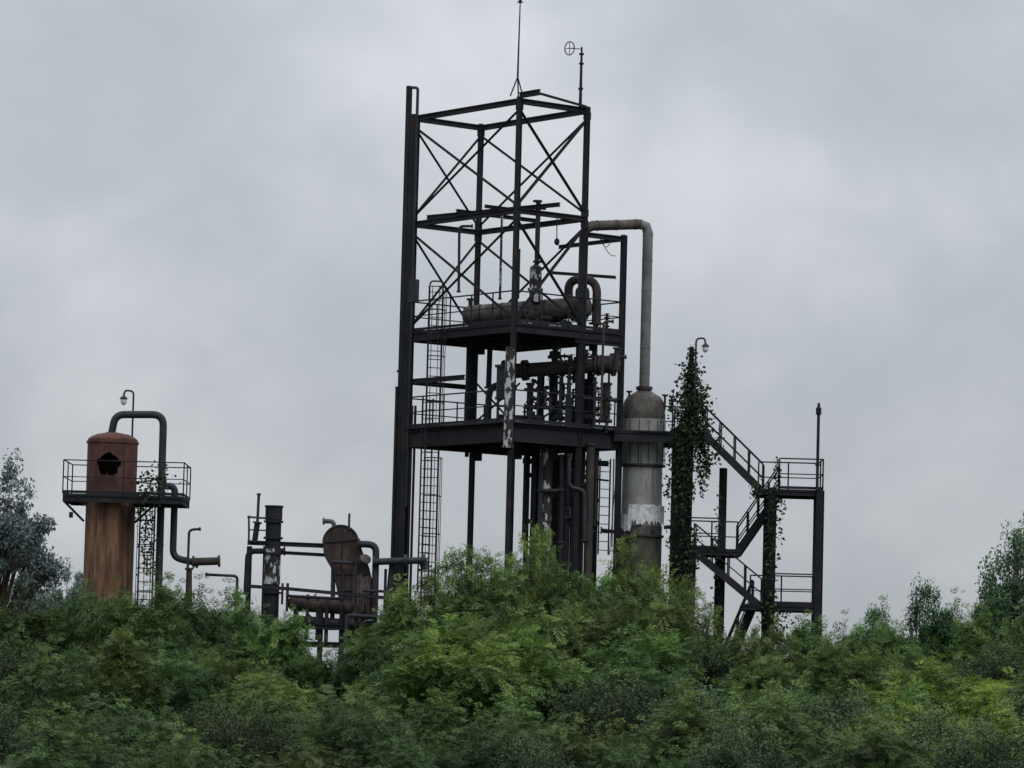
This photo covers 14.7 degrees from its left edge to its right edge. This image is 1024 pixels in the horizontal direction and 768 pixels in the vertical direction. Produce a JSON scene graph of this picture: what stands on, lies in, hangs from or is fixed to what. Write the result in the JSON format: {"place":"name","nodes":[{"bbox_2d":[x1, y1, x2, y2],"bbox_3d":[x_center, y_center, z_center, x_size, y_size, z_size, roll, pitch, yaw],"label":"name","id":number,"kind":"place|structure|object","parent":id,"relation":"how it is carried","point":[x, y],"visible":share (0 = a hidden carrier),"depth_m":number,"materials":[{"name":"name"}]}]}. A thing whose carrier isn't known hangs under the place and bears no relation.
{"place":"outdoors","nodes":[
{"label":"outdoors","id":0,"kind":"place"},
{"bbox_2d":[0,719,646,767],"bbox_3d":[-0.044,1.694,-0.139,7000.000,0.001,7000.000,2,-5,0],"label":"ground","id":1,"kind":"structure","parent":0,"point":[128,755],"depth_m":116.00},
{"bbox_2d":[0,580,48,652],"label":"feathery tree","id":2,"kind":"object","parent":1,"relation":"on","point":[5,620],"visible":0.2,"depth_m":130.33,"materials":[{"name":"green plant"}]},
{"bbox_2d":[0,447,67,623],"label":"gum tree","id":3,"kind":"object","parent":1,"relation":"on","point":[22,539],"visible":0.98,"depth_m":223.68,"materials":[{"name":"green plant"}]},
{"bbox_2d":[0,701,67,766],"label":"bush","id":4,"kind":"object","parent":1,"relation":"on","point":[7,747],"visible":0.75,"depth_m":67.14,"materials":[{"name":"green plant"}]},
{"bbox_2d":[0,589,88,665],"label":"feathery tree","id":5,"kind":"object","parent":1,"relation":"on","point":[56,611],"visible":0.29,"depth_m":129.83,"materials":[{"name":"green plant"}]},
{"bbox_2d":[0,637,95,710],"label":"feathery tree","id":6,"kind":"object","parent":1,"relation":"on","point":[14,669],"visible":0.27,"depth_m":103.28,"materials":[{"name":"green plant"}]},
{"bbox_2d":[0,642,113,765],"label":"bush","id":7,"kind":"object","parent":1,"relation":"on","point":[46,690],"visible":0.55,"depth_m":88.20,"materials":[{"name":"green plant"}]},
{"bbox_2d":[0,697,128,767],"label":"bush","id":8,"kind":"object","parent":1,"relation":"on","point":[33,727],"visible":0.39,"depth_m":73.59,"materials":[{"name":"green plant"}]},
{"bbox_2d":[0,727,140,767],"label":"bush","id":9,"kind":"object","parent":1,"relation":"on","point":[40,759],"visible":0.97,"depth_m":56.56,"materials":[{"name":"green plant"}]},
{"bbox_2d":[45,579,105,662],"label":"feathery tree","id":10,"kind":"object","parent":1,"relation":"on","point":[74,603],"visible":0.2,"depth_m":130.02,"materials":[{"name":"green plant"}]},
{"bbox_2d":[43,692,173,765],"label":"bush","id":11,"kind":"object","parent":1,"relation":"on","point":[125,725],"visible":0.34,"depth_m":83.79,"materials":[{"name":"green plant"}]},
{"bbox_2d":[65,574,160,664],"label":"feathery tree","id":12,"kind":"object","parent":1,"relation":"on","point":[89,643],"visible":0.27,"depth_m":128.55,"materials":[{"name":"green plant"}]},
{"bbox_2d":[52,626,175,729],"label":"feathery tree","id":13,"kind":"object","parent":1,"relation":"on","point":[126,675],"visible":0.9,"depth_m":99.32,"materials":[{"name":"green plant"}]},
{"bbox_2d":[62,411,238,722],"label":"rusty vessel","id":14,"kind":"object","parent":1,"relation":"on","point":[111,499],"visible":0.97,"depth_m":137.38,"materials":[{"name":"rusted steel"},{"name":"dark painted steel"},{"name":"leaves"}]},
{"bbox_2d":[74,568,236,754],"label":"feathery tree","id":15,"kind":"object","parent":1,"relation":"on","point":[164,618],"visible":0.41,"depth_m":128.58,"materials":[{"name":"green plant"}]},
{"bbox_2d":[105,706,214,767],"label":"bush","id":16,"kind":"object","parent":1,"relation":"on","point":[150,742],"visible":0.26,"depth_m":65.92,"materials":[{"name":"green plant"}]},
{"bbox_2d":[116,721,247,767],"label":"bush","id":17,"kind":"object","parent":1,"relation":"on","point":[170,759],"visible":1,"depth_m":54.57,"materials":[{"name":"green plant"}]},
{"bbox_2d":[136,623,227,718],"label":"feathery tree","id":18,"kind":"object","parent":1,"relation":"on","point":[178,647],"visible":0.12,"depth_m":118.88,"materials":[{"name":"green plant"}]},
{"bbox_2d":[142,636,230,728],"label":"feathery tree","id":19,"kind":"object","parent":1,"relation":"on","point":[188,687],"visible":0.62,"depth_m":105.35,"materials":[{"name":"green plant"}]},
{"bbox_2d":[172,574,240,720],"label":"feathery tree","id":20,"kind":"object","parent":1,"relation":"on","point":[212,618],"visible":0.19,"depth_m":130.31,"materials":[{"name":"green plant"}]},
{"bbox_2d":[154,694,265,759],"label":"bush","id":21,"kind":"object","parent":1,"relation":"on","point":[189,717],"visible":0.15,"depth_m":86.97,"materials":[{"name":"green plant"}]},
{"bbox_2d":[188,634,272,714],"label":"feathery tree","id":22,"kind":"object","parent":1,"relation":"on","point":[231,674],"visible":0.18,"depth_m":117.25,"materials":[{"name":"green plant"}]},
{"bbox_2d":[218,586,259,654],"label":"feathery tree","id":23,"kind":"object","parent":1,"relation":"on","point":[236,622],"visible":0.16,"depth_m":132.38,"materials":[{"name":"green plant"}]},
{"bbox_2d":[160,688,318,767],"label":"bush","id":24,"kind":"object","parent":1,"relation":"on","point":[227,739],"visible":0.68,"depth_m":65.61,"materials":[{"name":"green plant"}]},
{"bbox_2d":[210,659,300,721],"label":"feathery tree","id":25,"kind":"object","parent":1,"relation":"on","point":[234,686],"visible":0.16,"depth_m":102.33,"materials":[{"name":"green plant"}]},
{"bbox_2d":[198,668,334,757],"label":"bush","id":26,"kind":"object","parent":1,"relation":"on","point":[264,694],"visible":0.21,"depth_m":89.62,"materials":[{"name":"green plant"}]},
{"bbox_2d":[223,596,316,680],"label":"feathery tree","id":27,"kind":"object","parent":1,"relation":"on","point":[254,652],"visible":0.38,"depth_m":130.99,"materials":[{"name":"green plant"}]},
{"bbox_2d":[221,686,323,759],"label":"bush","id":28,"kind":"object","parent":1,"relation":"on","point":[281,706],"visible":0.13,"depth_m":87.91,"materials":[{"name":"green plant"}]},
{"bbox_2d":[262,505,283,639],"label":"vent stack","id":29,"kind":"object","parent":1,"relation":"on","point":[272,554],"visible":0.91,"depth_m":138.72,"materials":[{"name":"black metal"}]},
{"bbox_2d":[250,604,316,702],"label":"feathery tree","id":30,"kind":"object","parent":1,"relation":"on","point":[295,657],"visible":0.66,"depth_m":130.79,"materials":[{"name":"green plant"}]},
{"bbox_2d":[233,733,371,767],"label":"bush","id":31,"kind":"object","parent":1,"relation":"on","point":[308,760],"visible":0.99,"depth_m":57.48,"materials":[{"name":"green plant"}]},
{"bbox_2d":[292,634,348,706],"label":"feathery tree","id":32,"kind":"object","parent":1,"relation":"on","point":[319,673],"visible":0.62,"depth_m":129.76,"materials":[{"name":"green plant"}]},
{"bbox_2d":[243,493,431,664],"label":"pipe rack","id":33,"kind":"object","parent":1,"relation":"on","point":[342,626],"visible":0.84,"depth_m":138.29,"materials":[{"name":"black metal"}]},
{"bbox_2d":[288,597,361,624],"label":"horizontal tank","id":34,"kind":"object","parent":33,"relation":"attached to","point":[334,606],"visible":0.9,"depth_m":138.38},
{"bbox_2d":[322,524,373,640],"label":"blower housing","id":35,"kind":"object","parent":33,"relation":"attached to","point":[340,542],"visible":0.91,"depth_m":138.58,"materials":[{"name":"metal"}]},
{"bbox_2d":[267,683,420,767],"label":"bush","id":36,"kind":"object","parent":1,"relation":"on","point":[338,734],"visible":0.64,"depth_m":71.91,"materials":[{"name":"green plant"}]},
{"bbox_2d":[279,679,425,767],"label":"bush","id":37,"kind":"object","parent":1,"relation":"on","point":[357,684],"visible":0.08,"depth_m":84.99,"materials":[{"name":"green plant"}]},
{"bbox_2d":[327,595,426,699],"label":"feathery tree","id":38,"kind":"object","parent":1,"relation":"on","point":[351,672],"visible":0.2,"depth_m":128.49,"materials":[{"name":"green plant"}]},
{"bbox_2d":[345,573,439,686],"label":"feathery tree","id":39,"kind":"object","parent":1,"relation":"on","point":[386,628],"visible":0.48,"depth_m":127.86,"materials":[{"name":"green plant"}]},
{"bbox_2d":[374,738,436,767],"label":"bush","id":40,"kind":"object","parent":1,"relation":"on","point":[412,763],"visible":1,"depth_m":59.32,"materials":[{"name":"green plant"}]},
{"bbox_2d":[363,723,472,767],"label":"bush","id":41,"kind":"object","parent":1,"relation":"on","point":[437,762],"visible":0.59,"depth_m":67.38,"materials":[{"name":"green plant"}]},
{"bbox_2d":[346,596,507,698],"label":"feathery tree","id":42,"kind":"object","parent":1,"relation":"on","point":[406,633],"visible":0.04,"depth_m":121.84,"materials":[{"name":"green plant"}]},
{"bbox_2d":[402,568,459,653],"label":"feathery tree","id":43,"kind":"object","parent":1,"relation":"on","point":[426,587],"visible":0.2,"depth_m":128.61,"materials":[{"name":"green plant"}]},
{"bbox_2d":[395,683,494,767],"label":"bush","id":44,"kind":"object","parent":1,"relation":"on","point":[447,725],"visible":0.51,"depth_m":88.11,"materials":[{"name":"green plant"}]},
{"bbox_2d":[417,546,482,631],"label":"feathery tree","id":45,"kind":"object","parent":1,"relation":"on","point":[444,586],"visible":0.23,"depth_m":128.96,"materials":[{"name":"green plant"}]},
{"bbox_2d":[361,611,553,736],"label":"feathery tree","id":46,"kind":"object","parent":1,"relation":"on","point":[479,674],"visible":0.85,"depth_m":94.80,"materials":[{"name":"green plant"}]},
{"bbox_2d":[426,543,508,717],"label":"feathery tree","id":47,"kind":"object","parent":1,"relation":"on","point":[458,602],"visible":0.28,"depth_m":128.36,"materials":[{"name":"green plant"}]},
{"bbox_2d":[431,687,565,762],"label":"bush","id":48,"kind":"object","parent":1,"relation":"on","point":[503,706],"visible":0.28,"depth_m":87.77,"materials":[{"name":"green plant"}]},
{"bbox_2d":[403,580,598,674],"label":"feathery tree","id":49,"kind":"object","parent":1,"relation":"on","point":[553,632],"visible":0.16,"depth_m":112.34,"materials":[{"name":"green plant"}]},
{"bbox_2d":[443,706,580,767],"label":"bush","id":50,"kind":"object","parent":1,"relation":"on","point":[481,757],"visible":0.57,"depth_m":70.88,"materials":[{"name":"green plant"}]},
{"bbox_2d":[482,519,564,623],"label":"feathery tree","id":51,"kind":"object","parent":1,"relation":"on","point":[528,575],"visible":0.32,"depth_m":129.47,"materials":[{"name":"green plant"}]},
{"bbox_2d":[494,729,575,767],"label":"bush","id":52,"kind":"object","parent":1,"relation":"on","point":[525,761],"visible":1,"depth_m":55.40,"materials":[{"name":"green plant"}]},
{"bbox_2d":[470,619,601,737],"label":"feathery tree","id":53,"kind":"object","parent":1,"relation":"on","point":[544,662],"visible":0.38,"depth_m":99.26,"materials":[{"name":"green plant"}]},
{"bbox_2d":[518,545,609,635],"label":"feathery tree","id":54,"kind":"object","parent":1,"relation":"on","point":[559,594],"visible":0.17,"depth_m":128.24,"materials":[{"name":"green plant"}]},
{"bbox_2d":[550,592,612,740],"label":"feathery tree","id":55,"kind":"object","parent":1,"relation":"on","point":[574,616],"visible":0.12,"depth_m":115.54,"materials":[{"name":"green plant"}]},
{"bbox_2d":[514,707,662,767],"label":"bush","id":56,"kind":"object","parent":1,"relation":"on","point":[583,756],"visible":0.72,"depth_m":69.86,"materials":[{"name":"green plant"}]},
{"bbox_2d":[530,658,666,748],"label":"bush","id":57,"kind":"object","parent":1,"relation":"on","point":[624,704],"visible":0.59,"depth_m":91.23,"materials":[{"name":"green plant"}]},
{"bbox_2d":[571,560,644,737],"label":"feathery tree","id":58,"kind":"object","parent":1,"relation":"on","point":[605,578],"visible":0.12,"depth_m":130.68,"materials":[{"name":"green plant"}]},
{"bbox_2d":[578,530,670,628],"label":"feathery tree","id":59,"kind":"object","parent":1,"relation":"on","point":[623,559],"visible":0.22,"depth_m":131.39,"materials":[{"name":"green plant"}]},
{"bbox_2d":[558,568,707,687],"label":"feathery tree","id":60,"kind":"object","parent":1,"relation":"on","point":[615,624],"visible":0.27,"depth_m":115.11,"materials":[{"name":"green plant"}]},
{"bbox_2d":[565,601,707,708],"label":"feathery tree","id":61,"kind":"object","parent":1,"relation":"on","point":[663,655],"visible":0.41,"depth_m":101.50,"materials":[{"name":"green plant"}]},
{"bbox_2d":[600,389,674,597],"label":"distillation column","id":62,"kind":"structure","parent":1,"relation":"on","point":[642,507],"depth_m":143.59,"materials":[{"name":"metal"}]},
{"bbox_2d":[586,735,710,767],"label":"bush","id":63,"kind":"object","parent":1,"relation":"on","point":[674,761],"visible":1,"depth_m":56.07,"materials":[{"name":"green plant"}]},
{"bbox_2d":[587,643,714,727],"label":"feathery tree","id":64,"kind":"object","parent":1,"relation":"on","point":[647,673],"visible":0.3,"depth_m":98.61,"materials":[{"name":"green plant"}]},
{"bbox_2d":[614,398,704,617],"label":"column walkway","id":65,"kind":"object","parent":1,"relation":"on","point":[641,436],"depth_m":143.09,"materials":[{"name":"black metal"}]},
{"bbox_2d":[606,678,754,767],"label":"bush","id":66,"kind":"object","parent":1,"relation":"on","point":[685,730],"visible":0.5,"depth_m":71.66,"materials":[{"name":"green plant"}]},
{"bbox_2d":[649,574,721,662],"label":"feathery tree","id":67,"kind":"object","parent":1,"relation":"on","point":[699,595],"visible":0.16,"depth_m":128.75,"materials":[{"name":"green plant"}]},
{"bbox_2d":[659,338,723,610],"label":"vine covered post","id":68,"kind":"object","parent":1,"relation":"on","point":[687,395],"visible":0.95,"depth_m":142.99,"materials":[{"name":"plant"}]},
{"bbox_2d":[630,666,760,761],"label":"bush","id":69,"kind":"object","parent":1,"relation":"on","point":[717,703],"visible":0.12,"depth_m":82.18,"materials":[{"name":"green plant"}]},
{"bbox_2d":[681,630,746,711],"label":"feathery tree","id":70,"kind":"object","parent":1,"relation":"on","point":[715,670],"visible":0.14,"depth_m":116.52,"materials":[{"name":"green plant"}]},
{"bbox_2d":[690,598,745,680],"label":"feathery tree","id":71,"kind":"object","parent":1,"relation":"on","point":[710,637],"visible":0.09,"depth_m":129.39,"materials":[{"name":"green plant"}]},
{"bbox_2d":[671,707,802,767],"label":"bush","id":72,"kind":"object","parent":1,"relation":"on","point":[730,758],"visible":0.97,"depth_m":57.22,"materials":[{"name":"green plant"}]},
{"bbox_2d":[687,407,824,655],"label":"steel staircase","id":73,"kind":"structure","parent":1,"relation":"on","point":[751,607],"depth_m":142.84,"materials":[{"name":"metal"}]},
{"bbox_2d":[680,423,797,646],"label":"climbing vine","id":74,"kind":"object","parent":73,"relation":"attached to","point":[770,508],"visible":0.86,"depth_m":142.44,"materials":[{"name":"green plant"}]},
{"bbox_2d":[711,637,810,708],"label":"feathery tree","id":75,"kind":"object","parent":1,"relation":"on","point":[778,671],"visible":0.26,"depth_m":112.54,"materials":[{"name":"green plant"}]},
{"bbox_2d":[722,613,815,684],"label":"feathery tree","id":76,"kind":"object","parent":1,"relation":"on","point":[775,638],"visible":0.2,"depth_m":129.96,"materials":[{"name":"green plant"}]},
{"bbox_2d":[684,680,854,767],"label":"bush","id":77,"kind":"object","parent":1,"relation":"on","point":[796,742],"visible":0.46,"depth_m":69.17,"materials":[{"name":"green plant"}]},
{"bbox_2d":[702,671,841,748],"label":"bush","id":78,"kind":"object","parent":1,"relation":"on","point":[738,701],"visible":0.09,"depth_m":89.31,"materials":[{"name":"green plant"}]},
{"bbox_2d":[782,608,830,668],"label":"feathery tree","id":79,"kind":"object","parent":1,"relation":"on","point":[808,641],"visible":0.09,"depth_m":132.27,"materials":[{"name":"green plant"}]},
{"bbox_2d":[792,634,853,698],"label":"feathery tree","id":80,"kind":"object","parent":1,"relation":"on","point":[824,674],"visible":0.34,"depth_m":120.45,"materials":[{"name":"green plant"}]},
{"bbox_2d":[801,610,868,677],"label":"feathery tree","id":81,"kind":"object","parent":1,"relation":"on","point":[851,644],"visible":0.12,"depth_m":128.67,"materials":[{"name":"green plant"}]},
{"bbox_2d":[760,676,942,757],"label":"bush","id":82,"kind":"object","parent":1,"relation":"on","point":[839,717],"visible":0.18,"depth_m":85.40,"materials":[{"name":"green plant"}]},
{"bbox_2d":[795,698,908,764],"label":"bush","id":83,"kind":"object","parent":1,"relation":"on","point":[847,724],"visible":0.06,"depth_m":72.47,"materials":[{"name":"green plant"}]},
{"bbox_2d":[811,650,906,723],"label":"feathery tree","id":84,"kind":"object","parent":1,"relation":"on","point":[864,671],"visible":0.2,"depth_m":98.64,"materials":[{"name":"green plant"}]},
{"bbox_2d":[838,625,910,684],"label":"feathery tree","id":85,"kind":"object","parent":1,"relation":"on","point":[881,662],"visible":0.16,"depth_m":121.21,"materials":[{"name":"green plant"}]},
{"bbox_2d":[841,593,921,669],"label":"feathery tree","id":86,"kind":"object","parent":1,"relation":"on","point":[891,637],"visible":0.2,"depth_m":129.82,"materials":[{"name":"green plant"}]},
{"bbox_2d":[825,681,944,745],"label":"bush","id":87,"kind":"object","parent":1,"relation":"on","point":[911,713],"visible":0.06,"depth_m":88.00,"materials":[{"name":"green plant"}]},
{"bbox_2d":[803,710,971,767],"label":"bush","id":88,"kind":"object","parent":1,"relation":"on","point":[877,756],"visible":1,"depth_m":57.50,"materials":[{"name":"green plant"}]},
{"bbox_2d":[813,698,981,761],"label":"bush","id":89,"kind":"object","parent":1,"relation":"on","point":[902,701],"visible":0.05,"depth_m":69.58,"materials":[{"name":"green plant"}]},
{"bbox_2d":[819,695,1020,767],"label":"bush","id":90,"kind":"object","parent":1,"relation":"on","point":[938,729],"visible":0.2,"depth_m":67.38,"materials":[{"name":"green plant"}]},
{"bbox_2d":[869,639,971,689],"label":"feathery tree","id":91,"kind":"object","parent":1,"relation":"on","point":[908,662],"visible":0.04,"depth_m":114.50,"materials":[{"name":"green plant"}]},
{"bbox_2d":[898,572,960,674],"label":"slender tree","id":92,"kind":"object","parent":1,"relation":"on","point":[924,626],"visible":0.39,"depth_m":132.55,"materials":[{"name":"green plant"}]},
{"bbox_2d":[838,653,1023,727],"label":"feathery tree","id":93,"kind":"object","parent":1,"relation":"on","point":[923,677],"visible":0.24,"depth_m":91.44,"materials":[{"name":"green plant"}]},
{"bbox_2d":[927,597,973,675],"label":"slender tree","id":94,"kind":"object","parent":1,"relation":"on","point":[953,629],"visible":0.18,"depth_m":132.58,"materials":[{"name":"green plant"}]},
{"bbox_2d":[882,707,1023,767],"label":"bush","id":95,"kind":"object","parent":1,"relation":"on","point":[955,760],"visible":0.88,"depth_m":59.14,"materials":[{"name":"green plant"}]},
{"bbox_2d":[902,694,1023,767],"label":"bush","id":96,"kind":"object","parent":1,"relation":"on","point":[1007,727],"visible":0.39,"depth_m":65.63,"materials":[{"name":"green plant"}]},
{"bbox_2d":[921,597,1018,676],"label":"feathery tree","id":97,"kind":"object","parent":1,"relation":"on","point":[977,628],"visible":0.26,"depth_m":132.33,"materials":[{"name":"green plant"}]},
{"bbox_2d":[931,667,1023,738],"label":"feathery tree","id":98,"kind":"object","parent":1,"relation":"on","point":[977,699],"visible":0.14,"depth_m":87.33,"materials":[{"name":"green plant"}]},
{"bbox_2d":[943,657,1023,736],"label":"bush","id":99,"kind":"object","parent":1,"relation":"on","point":[1016,690],"visible":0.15,"depth_m":81.93,"materials":[{"name":"green plant"}]},
{"bbox_2d":[950,632,1023,695],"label":"feathery tree","id":100,"kind":"object","parent":1,"relation":"on","point":[984,667],"visible":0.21,"depth_m":111.40,"materials":[{"name":"green plant"}]},
{"bbox_2d":[960,514,1023,644],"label":"slender tree","id":101,"kind":"object","parent":1,"relation":"on","point":[1008,595],"visible":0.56,"depth_m":164.63,"materials":[{"name":"green plant"}]},
{"bbox_2d":[975,601,1023,675],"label":"feathery tree","id":102,"kind":"object","parent":1,"relation":"on","point":[1019,629],"visible":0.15,"depth_m":131.54,"materials":[{"name":"green plant"}]},
{"bbox_2d":[390,86,627,750],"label":"process tower","id":103,"kind":"structure","parent":0,"point":[565,501],"depth_m":143.39,"materials":[{"name":"black metal"}]},
{"bbox_2d":[577,219,652,423],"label":"overhead vapour pipe","id":104,"kind":"object","parent":103,"relation":"attached to","point":[646,290],"visible":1,"depth_m":144.50,"materials":[{"name":"metal"}]},
{"bbox_2d":[0,0,1023,667],"label":"sky","id":105,"kind":"structure","parent":0,"point":[201,201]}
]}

